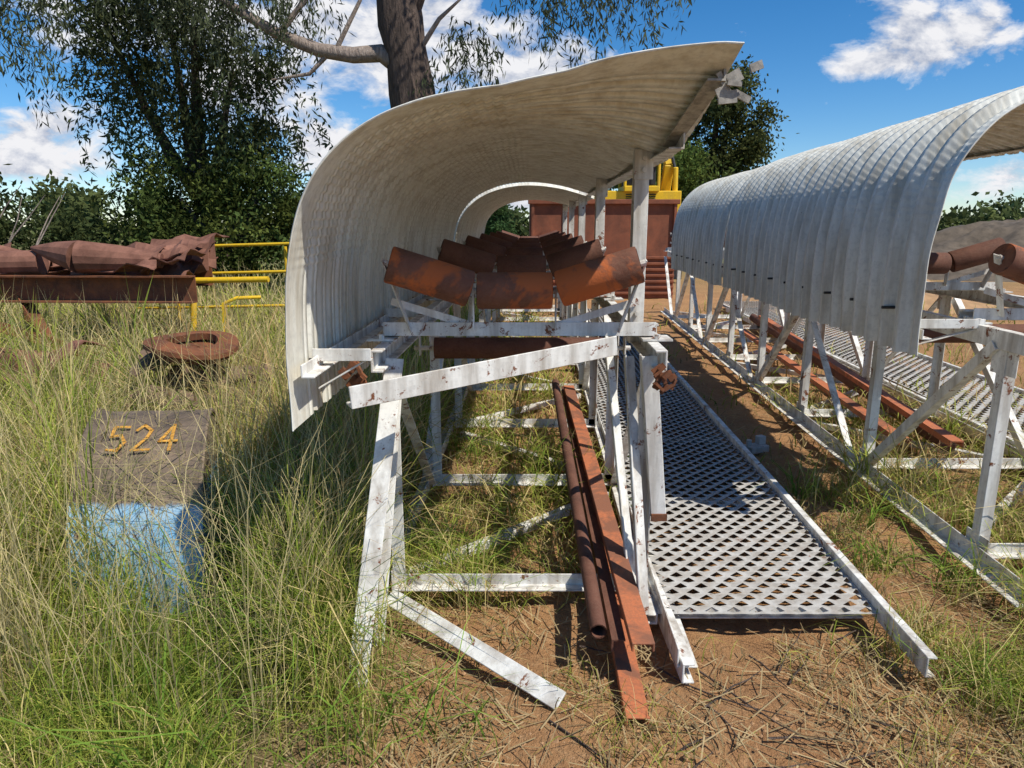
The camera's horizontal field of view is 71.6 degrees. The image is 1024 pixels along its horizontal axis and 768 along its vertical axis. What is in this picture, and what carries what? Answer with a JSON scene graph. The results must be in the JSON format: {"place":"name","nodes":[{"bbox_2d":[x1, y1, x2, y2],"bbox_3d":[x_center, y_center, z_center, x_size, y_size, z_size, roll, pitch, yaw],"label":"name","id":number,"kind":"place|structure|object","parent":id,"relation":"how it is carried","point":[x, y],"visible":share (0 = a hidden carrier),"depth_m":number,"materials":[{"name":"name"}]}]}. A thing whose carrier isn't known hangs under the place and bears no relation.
{"place":"outdoors","nodes":[
{"label":"outdoors","id":0,"kind":"place"},
{"bbox_2d":[0,260,593,767],"bbox_3d":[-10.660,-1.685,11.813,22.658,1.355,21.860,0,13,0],"label":"tall grass","id":1,"kind":"structure","parent":0,"point":[104,716],"depth_m":2.80,"materials":[{"name":"green plant"}]},
{"bbox_2d":[0,227,1023,767],"bbox_3d":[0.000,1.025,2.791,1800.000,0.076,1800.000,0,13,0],"label":"ground","id":2,"kind":"structure","parent":0,"point":[756,637],"depth_m":2.78,"materials":[{"name":"soil"}]},
{"bbox_2d":[0,185,64,308],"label":"dead branches","id":3,"kind":"object","parent":2,"relation":"on","point":[16,232],"visible":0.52,"depth_m":12.05,"materials":[{"name":"wood"}]},
{"bbox_2d":[0,179,145,249],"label":"shrub","id":4,"kind":"object","parent":2,"relation":"on","point":[7,225],"visible":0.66,"depth_m":13.92,"materials":[{"name":"green plant"}]},
{"bbox_2d":[0,233,228,405],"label":"rusty scrap steel","id":5,"kind":"object","parent":2,"relation":"on","point":[66,270],"visible":0.83,"depth_m":6.93,"materials":[{"name":"brown metal"}]},
{"bbox_2d":[66,408,222,613],"bbox_3d":[-1.736,0.558,3.459,0.556,0.813,1.298,-4,13,-16],"label":"concrete block","id":6,"kind":"object","parent":2,"relation":"on","point":[172,457],"visible":0.57,"depth_m":3.11,"materials":[{"name":"paint"}]},
{"bbox_2d":[0,0,333,294],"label":"eucalyptus tree","id":7,"kind":"object","parent":2,"relation":"on","point":[196,128],"visible":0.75,"depth_m":13.80,"materials":[{"name":"green plant"}]},
{"bbox_2d":[124,330,274,436],"bbox_3d":[-2.147,0.105,4.897,0.898,0.873,0.691,0,13,0],"label":"rusty flange","id":8,"kind":"object","parent":2,"relation":"on","point":[197,345],"visible":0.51,"depth_m":4.75,"materials":[{"name":"brown metal"}]},
{"bbox_2d":[85,128,315,294],"bbox_3d":[-5.732,-3.169,14.033,5.562,3.521,3.436,0,13,0],"label":"bushy tree","id":9,"kind":"object","parent":2,"relation":"on","point":[155,199],"visible":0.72,"depth_m":13.61,"materials":[{"name":"green plant"}]},
{"bbox_2d":[137,242,288,332],"bbox_3d":[-3.499,-0.809,7.708,2.211,1.417,2.034,0,13,0],"label":"yellow handrail","id":10,"kind":"object","parent":2,"relation":"on","point":[231,279],"visible":0.32,"depth_m":8.13,"materials":[{"name":"metal"}]},
{"bbox_2d":[0,0,694,133],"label":"eucalyptus tree","id":11,"kind":"object","parent":2,"relation":"on","point":[400,54],"visible":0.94,"depth_m":12.61,"materials":[{"name":"green plant"}]},
{"bbox_2d":[484,204,517,234],"bbox_3d":[-0.720,-8.464,37.029,2.219,3.792,2.297,10,16,38],"label":"tree","id":12,"kind":"object","parent":2,"relation":"on","point":[494,224],"visible":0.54,"depth_m":36.73,"materials":[{"name":"green plant"}]},
{"bbox_2d":[0,428,1023,767],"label":"grass tufts","id":13,"kind":"object","parent":2,"relation":"on","point":[876,560],"visible":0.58,"depth_m":2.48,"materials":[{"name":"green plant"}]},
{"bbox_2d":[0,164,1023,243],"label":"distant tree line","id":14,"kind":"object","parent":2,"relation":"on","point":[1010,210],"visible":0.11,"depth_m":61.65,"materials":[{"name":"green plant"}]},
{"bbox_2d":[285,41,763,708],"bbox_3d":[0.107,-1.206,7.951,1.582,2.187,11.882,0,13,1],"label":"belt conveyor","id":15,"kind":"object","parent":2,"relation":"on","point":[397,207],"visible":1,"depth_m":2.87,"materials":[{"name":"white metal"}]},
{"bbox_2d":[564,385,654,651],"bbox_3d":[0.453,0.470,4.051,0.085,0.205,3.302,0,13,0],"label":"orange steel channel","id":16,"kind":"object","parent":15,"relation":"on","point":[637,627],"visible":1,"depth_m":3.17,"materials":[{"name":"orange metal"}]},
{"bbox_2d":[94,381,1023,767],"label":"straw litter","id":17,"kind":"object","parent":2,"relation":"on","point":[718,731],"visible":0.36,"depth_m":2.42,"materials":[{"name":"beige plant"}]},
{"bbox_2d":[552,379,606,638],"bbox_3d":[0.333,0.444,4.157,0.059,0.259,3.284,0,13,1],"label":"steel pipe","id":18,"kind":"object","parent":2,"relation":"on","point":[597,624],"visible":0.99,"depth_m":3.24,"materials":[{"name":"brown metal"}]},
{"bbox_2d":[561,386,625,651],"bbox_3d":[0.405,0.495,4.159,0.050,0.240,3.303,0,13,1],"label":"steel angle bar","id":19,"kind":"object","parent":2,"relation":"on","point":[614,626],"visible":0.85,"depth_m":3.16,"materials":[{"name":"brown metal"}]},
{"bbox_2d":[528,199,680,297],"bbox_3d":[2.000,-3.054,16.071,3.300,2.150,1.000,0,13,0],"label":"rusty steel bin","id":20,"kind":"object","parent":2,"relation":"on","point":[545,217],"visible":0.27,"depth_m":15.57,"materials":[{"name":"brown metal"}]},
{"bbox_2d":[604,547,649,725],"bbox_3d":[0.440,0.766,3.564,0.080,0.150,2.582,0,13,1],"label":"orange steel channel","id":21,"kind":"object","parent":2,"relation":"on","point":[625,661],"visible":0.34,"depth_m":2.50,"materials":[{"name":"orange metal"}]},
{"bbox_2d":[522,132,742,221],"bbox_3d":[4.591,-7.423,26.815,8.495,6.223,4.764,0,13,0],"label":"leafy tree","id":22,"kind":"object","parent":2,"relation":"on","point":[687,164],"visible":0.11,"depth_m":26.28,"materials":[{"name":"green plant"}]},
{"bbox_2d":[594,157,681,278],"bbox_3d":[3.680,-5.390,21.823,2.250,3.999,4.347,0,13,0],"label":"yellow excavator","id":23,"kind":"object","parent":2,"relation":"on","point":[662,189],"visible":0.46,"depth_m":20.03,"materials":[{"name":"paint"}]},
{"bbox_2d":[295,353,1023,767],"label":"soil clods","id":24,"kind":"object","parent":2,"relation":"on","point":[703,675],"visible":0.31,"depth_m":2.42,"materials":[{"name":"brown soil"}]},
{"bbox_2d":[616,51,798,203],"bbox_3d":[10.169,-12.363,38.116,9.808,10.932,6.648,0,13,0],"label":"leafy oak tree","id":25,"kind":"object","parent":2,"relation":"on","point":[750,149],"visible":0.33,"depth_m":37.18,"materials":[{"name":"green plant"}]},
{"bbox_2d":[744,435,768,453],"bbox_3d":[1.759,0.434,5.117,0.162,0.110,0.100,-5,14,-22],"label":"bracket offcut","id":26,"kind":"object","parent":2,"relation":"on","point":[761,445],"visible":0.94,"depth_m":5.09,"materials":[{"name":"grey metal"}]},
{"bbox_2d":[577,308,936,677],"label":"metal walkway","id":27,"kind":"structure","parent":2,"relation":"on","point":[863,589],"depth_m":3.41,"materials":[{"name":"white paint"}]},
{"bbox_2d":[549,627,1023,767],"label":"fallen twigs","id":28,"kind":"object","parent":2,"relation":"on","point":[709,707],"visible":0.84,"depth_m":2.33,"materials":[{"name":"brown wood"}]},
{"bbox_2d":[661,86,1023,607],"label":"belt conveyor","id":29,"kind":"object","parent":2,"relation":"on","point":[841,234],"visible":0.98,"depth_m":4.20,"materials":[{"name":"white metal"}]},
{"bbox_2d":[743,329,911,444],"bbox_3d":[2.850,-0.171,7.135,0.080,0.060,5.025,1,13,6],"label":"orange steel channel","id":30,"kind":"object","parent":29,"relation":"on","point":[849,404],"visible":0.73,"depth_m":6.12,"materials":[{"name":"brown metal"}]},
{"bbox_2d":[749,314,956,451],"bbox_3d":[3.350,-0.316,7.922,0.119,0.159,6.450,2,13,7],"label":"steel pipe","id":31,"kind":"object","parent":29,"relation":"on","point":[754,318],"visible":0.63,"depth_m":6.53,"materials":[{"name":"brown metal"}]},
{"bbox_2d":[758,315,963,446],"bbox_3d":[3.050,-0.265,6.960,0.080,0.160,5.335,1,13,6],"label":"orange steel channel","id":32,"kind":"object","parent":2,"relation":"on","point":[941,434],"visible":0.65,"depth_m":5.39,"materials":[{"name":"brown metal"}]},
{"bbox_2d":[729,279,1006,313],"bbox_3d":[7.500,-1.986,14.926,6.000,0.663,4.000,0,13,0],"label":"soil mound","id":33,"kind":"object","parent":2,"relation":"on","point":[930,299],"visible":0.06,"depth_m":13.63,"materials":[{"name":"brown soil"}]},
{"bbox_2d":[723,301,1023,447],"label":"metal walkway","id":34,"kind":"structure","parent":2,"relation":"on","point":[926,359],"depth_m":7.18,"materials":[{"name":"white paint"}]},
{"bbox_2d":[927,218,1023,281],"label":"soil mound","id":35,"kind":"object","parent":2,"relation":"on","point":[949,239],"visible":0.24,"depth_m":23.22,"materials":[{"name":"brown soil"}]},
{"bbox_2d":[0,0,1023,226],"label":"sky","id":36,"kind":"structure","parent":0,"point":[841,70],"materials":[{"name":"blue"}]},
{"bbox_2d":[332,295,1023,767],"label":"grass","id":37,"kind":"structure","parent":0,"point":[858,489],"depth_m":3.62,"materials":[{"name":"green plant"}]}
]}

